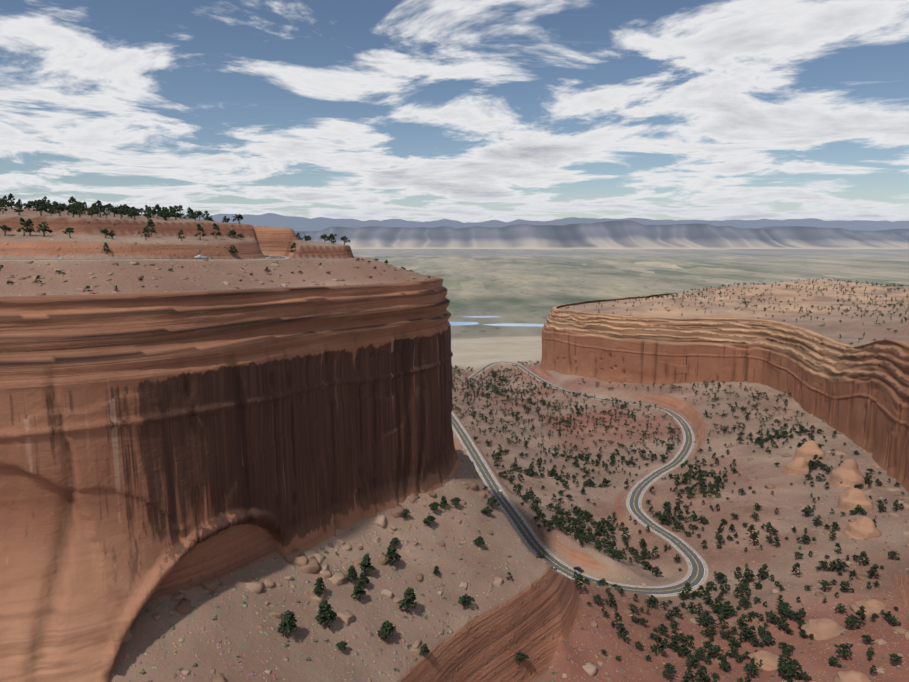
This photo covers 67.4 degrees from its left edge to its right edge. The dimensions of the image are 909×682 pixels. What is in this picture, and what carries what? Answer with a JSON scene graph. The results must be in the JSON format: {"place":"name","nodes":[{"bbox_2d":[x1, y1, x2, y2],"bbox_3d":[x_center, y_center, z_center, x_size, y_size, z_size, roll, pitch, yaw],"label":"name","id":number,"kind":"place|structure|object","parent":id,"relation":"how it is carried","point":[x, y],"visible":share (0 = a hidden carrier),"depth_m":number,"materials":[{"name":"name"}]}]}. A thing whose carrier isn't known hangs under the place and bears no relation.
{"place":"outdoors","nodes":[
{"label":"outdoors","id":0,"kind":"place"},
{"bbox_2d":[0,255,285,259],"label":"road asphalt","id":1,"kind":"structure","parent":0,"point":[276,257],"depth_m":194.18,"materials":[{"name":"grey asphalt"}]},
{"bbox_2d":[194,255,209,258],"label":"silver car","id":2,"kind":"object","parent":1,"relation":"on","point":[201,257],"visible":0.98,"depth_m":213.39,"materials":[{"name":"grey paint"}]},
{"bbox_2d":[0,275,459,681],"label":"cliff","id":3,"kind":"structure","parent":0,"point":[149,441],"depth_m":173.25,"materials":[{"name":"brown stone"}]},
{"bbox_2d":[0,259,434,295],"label":"rocks","id":4,"kind":"object","parent":3,"relation":"on","point":[153,278],"visible":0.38,"depth_m":192.27,"materials":[{"name":"brown stone"}]},
{"bbox_2d":[0,207,908,681],"bbox_3d":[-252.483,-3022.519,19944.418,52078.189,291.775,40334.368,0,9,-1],"label":"terrain","id":5,"kind":"structure","parent":0,"point":[538,613],"depth_m":286.90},
{"bbox_2d":[0,255,290,260],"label":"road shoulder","id":6,"kind":"object","parent":5,"relation":"on","point":[55,260],"visible":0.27,"depth_m":183.72},
{"bbox_2d":[0,193,387,290],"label":"trees","id":7,"kind":"object","parent":5,"relation":"on","point":[97,208],"visible":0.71,"depth_m":241.54,"materials":[{"name":"green plant"}]},
{"bbox_2d":[0,258,430,286],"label":"shrubs","id":8,"kind":"object","parent":5,"relation":"on","point":[375,267],"visible":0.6,"depth_m":216.06,"materials":[{"name":"green plant"}]},
{"bbox_2d":[277,487,585,666],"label":"trees","id":9,"kind":"object","parent":5,"relation":"on","point":[288,622],"visible":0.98,"depth_m":205.60,"materials":[{"name":"green plant"}]},
{"bbox_2d":[123,409,908,681],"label":"rocks","id":10,"kind":"object","parent":5,"relation":"on","point":[311,565],"visible":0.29,"depth_m":233.60,"materials":[{"name":"beige stone"}]},
{"bbox_2d":[139,401,908,681],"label":"shrubs","id":11,"kind":"object","parent":5,"relation":"on","point":[285,644],"visible":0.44,"depth_m":263.59,"materials":[{"name":"green plant"}]},
{"bbox_2d":[451,362,708,596],"bbox_3d":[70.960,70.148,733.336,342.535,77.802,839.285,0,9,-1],"label":"road shoulder","id":12,"kind":"object","parent":5,"relation":"on","point":[631,513],"visible":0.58,"depth_m":420.32},
{"bbox_2d":[452,361,814,455],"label":"shrubs","id":13,"kind":"object","parent":5,"relation":"on","point":[522,399],"visible":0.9,"depth_m":711.65,"materials":[{"name":"green plant"}]},
{"bbox_2d":[473,422,904,681],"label":"trees","id":14,"kind":"object","parent":5,"relation":"on","point":[727,609],"visible":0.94,"depth_m":332.28,"materials":[{"name":"green plant"}]},
{"bbox_2d":[540,293,908,492],"bbox_3d":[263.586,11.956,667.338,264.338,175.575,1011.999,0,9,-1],"label":"cliff","id":15,"kind":"structure","parent":5,"relation":"on","point":[858,395],"depth_m":747.20,"materials":[{"name":"brown stone"}]},
{"bbox_2d":[567,278,908,344],"bbox_3d":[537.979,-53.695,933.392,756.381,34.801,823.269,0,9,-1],"label":"shrubs","id":16,"kind":"object","parent":5,"relation":"on","point":[846,310],"visible":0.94,"depth_m":921.09,"materials":[{"name":"green plant"}]},
{"bbox_2d":[748,650,780,670],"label":"rock dome","id":17,"kind":"object","parent":5,"relation":"on","point":[769,660],"visible":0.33,"depth_m":256.09,"materials":[{"name":"beige stone"}]},
{"bbox_2d":[782,457,809,475],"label":"rock dome","id":18,"kind":"object","parent":5,"relation":"on","point":[797,466],"visible":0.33,"depth_m":465.16,"materials":[{"name":"stone"}]},
{"bbox_2d":[793,440,824,461],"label":"rock dome","id":19,"kind":"object","parent":5,"relation":"on","point":[808,450],"visible":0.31,"depth_m":491.75,"materials":[{"name":"stone"}]},
{"bbox_2d":[801,618,843,639],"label":"rock dome","id":20,"kind":"object","parent":5,"relation":"on","point":[822,629],"visible":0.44,"depth_m":270.45,"materials":[{"name":"beige stone"}]},
{"bbox_2d":[828,459,864,487],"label":"rock dome","id":21,"kind":"object","parent":5,"relation":"on","point":[847,472],"visible":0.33,"depth_m":431.08,"materials":[{"name":"stone"}]},
{"bbox_2d":[834,670,870,681],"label":"rock dome","id":22,"kind":"object","parent":5,"relation":"on","point":[849,676],"visible":1,"depth_m":237.48,"materials":[{"name":"beige stone"}]},
{"bbox_2d":[836,488,873,510],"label":"rock dome","id":23,"kind":"object","parent":5,"relation":"on","point":[850,499],"visible":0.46,"depth_m":392.64,"materials":[{"name":"beige stone"}]},
{"bbox_2d":[842,517,881,539],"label":"rock dome","id":24,"kind":"object","parent":5,"relation":"on","point":[862,528],"visible":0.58,"depth_m":357.51,"materials":[{"name":"beige stone"}]},
{"bbox_2d":[850,599,885,614],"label":"rock dome","id":25,"kind":"object","parent":5,"relation":"on","point":[872,606],"visible":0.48,"depth_m":283.57,"materials":[{"name":"beige stone"}]},
{"bbox_2d":[0,0,908,222],"label":"sky","id":26,"kind":"structure","parent":0,"point":[464,111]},
{"bbox_2d":[449,322,478,325],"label":"river","id":27,"kind":"structure","parent":0,"point":[461,323],"depth_m":2135.96,"materials":[{"name":"blue liquid"}]},
{"bbox_2d":[464,316,499,317],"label":"river","id":28,"kind":"structure","parent":0,"point":[480,316],"depth_m":2315.07,"materials":[{"name":"blue liquid"}]},
{"bbox_2d":[483,323,543,326],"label":"river","id":29,"kind":"structure","parent":0,"point":[522,325],"depth_m":2112.61,"materials":[{"name":"blue liquid"}]},
{"bbox_2d":[156,213,908,230],"bbox_3d":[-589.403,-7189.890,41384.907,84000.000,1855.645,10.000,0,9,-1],"label":"distant mountains","id":30,"kind":"structure","parent":0,"point":[294,223],"depth_m":41450.52,"materials":[{"name":"grey stone"}]},
{"bbox_2d":[451,362,704,594],"bbox_3d":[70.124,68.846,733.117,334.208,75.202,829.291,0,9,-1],"label":"asphalt road","id":31,"kind":"structure","parent":0,"point":[686,550],"depth_m":410.25,"materials":[{"name":"grey asphalt"}]},
{"bbox_2d":[452,363,698,590],"bbox_3d":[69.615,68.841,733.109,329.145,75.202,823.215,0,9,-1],"label":"road lower centre lines","id":32,"kind":"object","parent":31,"relation":"on","point":[633,503],"visible":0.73,"depth_m":414.78,"materials":[{"name":"yellow"}]},
{"bbox_2d":[573,566,583,572],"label":"car","id":33,"kind":"object","parent":31,"relation":"on","point":[579,569],"visible":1,"depth_m":339.68,"materials":[{"name":"grey paint"}]},
{"bbox_2d":[452,363,704,594],"bbox_3d":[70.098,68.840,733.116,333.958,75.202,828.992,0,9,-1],"label":"road center line","id":34,"kind":"object","parent":31,"relation":"on","point":[629,506],"visible":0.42,"depth_m":421.66,"materials":[{"name":"white paint"}]},
{"bbox_2d":[294,220,908,249],"bbox_3d":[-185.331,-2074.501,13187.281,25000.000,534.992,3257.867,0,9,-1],"label":"book cliffs","id":35,"kind":"structure","parent":0,"point":[625,234],"depth_m":12952.75,"materials":[{"name":"grey stone"}]}
]}

